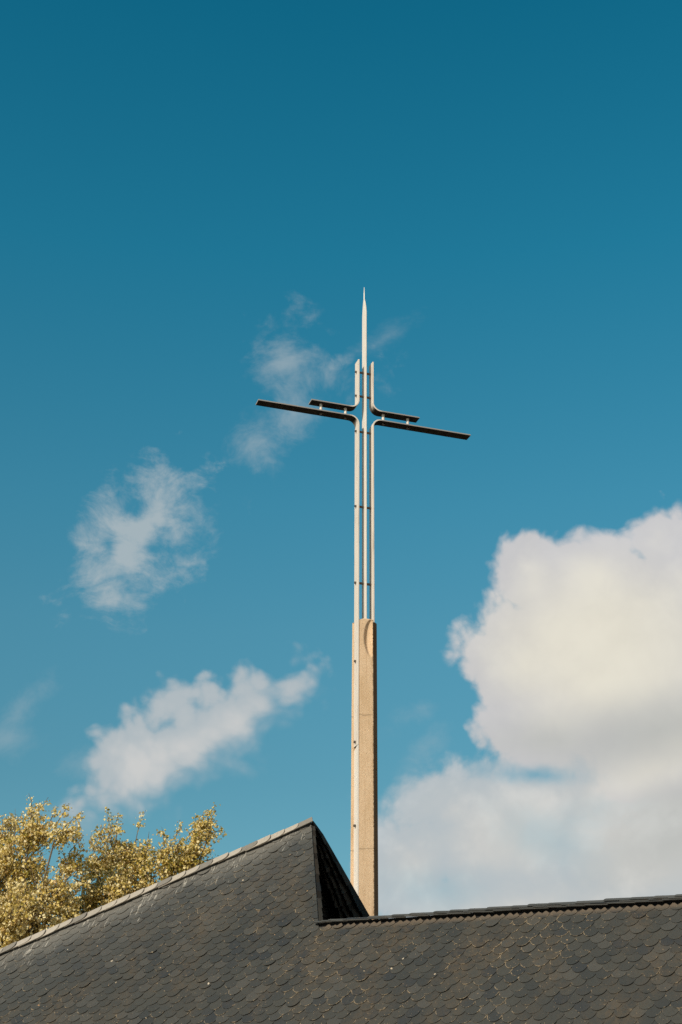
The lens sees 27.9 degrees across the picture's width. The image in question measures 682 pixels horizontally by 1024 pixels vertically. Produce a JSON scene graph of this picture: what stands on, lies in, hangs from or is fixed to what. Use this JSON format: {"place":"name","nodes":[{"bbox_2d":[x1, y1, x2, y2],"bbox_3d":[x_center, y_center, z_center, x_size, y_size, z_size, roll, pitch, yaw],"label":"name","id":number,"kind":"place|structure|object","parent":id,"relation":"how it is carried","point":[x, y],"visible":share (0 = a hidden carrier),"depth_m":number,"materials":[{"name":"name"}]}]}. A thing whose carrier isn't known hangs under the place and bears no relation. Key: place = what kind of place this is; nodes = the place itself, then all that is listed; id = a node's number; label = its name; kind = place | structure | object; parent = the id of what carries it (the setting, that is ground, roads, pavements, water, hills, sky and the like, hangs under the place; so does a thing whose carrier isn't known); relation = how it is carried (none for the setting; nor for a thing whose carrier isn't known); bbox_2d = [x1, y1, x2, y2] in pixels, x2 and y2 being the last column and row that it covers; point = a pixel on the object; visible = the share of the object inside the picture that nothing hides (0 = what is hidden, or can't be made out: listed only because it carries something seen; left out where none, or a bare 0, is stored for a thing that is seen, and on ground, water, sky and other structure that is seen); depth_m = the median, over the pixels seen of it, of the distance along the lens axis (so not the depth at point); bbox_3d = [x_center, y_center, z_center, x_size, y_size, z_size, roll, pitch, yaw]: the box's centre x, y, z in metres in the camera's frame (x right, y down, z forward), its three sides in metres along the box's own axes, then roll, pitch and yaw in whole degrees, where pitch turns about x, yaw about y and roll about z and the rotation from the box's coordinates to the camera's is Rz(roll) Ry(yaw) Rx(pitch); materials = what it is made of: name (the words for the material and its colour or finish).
{"place":"outdoors","nodes":[
{"label":"outdoors","id":0,"kind":"place"},
{"bbox_2d":[0,0,681,945],"label":"sky","id":1,"kind":"structure","parent":0,"point":[201,201],"materials":[{"name":"blue"}]},
{"label":"ground","id":2,"kind":"structure","parent":0,"visible":0},
{"bbox_2d":[0,795,90,948],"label":"autumn tree","id":3,"kind":"object","parent":2,"relation":"on","point":[23,913],"visible":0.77,"depth_m":33.31,"materials":[{"name":"yellow plant"}]},
{"bbox_2d":[60,802,226,918],"bbox_3d":[-5.154,12.096,33.837,4.163,9.915,3.072,6,-26,-13],"label":"autumn tree","id":4,"kind":"object","parent":2,"relation":"on","point":[124,880],"visible":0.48,"depth_m":34.84,"materials":[{"name":"yellow plant"}]},
{"bbox_2d":[0,817,681,1023],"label":"church","id":5,"kind":"structure","parent":2,"relation":"on","point":[281,927],"depth_m":15.95,"materials":[{"name":"stone"}]},
{"bbox_2d":[256,290,470,919],"bbox_3d":[0.487,3.805,28.047,5.007,20.015,0.350,8,-26,-16],"label":"memorial cross","id":6,"kind":"object","parent":2,"relation":"on","point":[364,830],"visible":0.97,"depth_m":28.37,"materials":[{"name":"concrete"}]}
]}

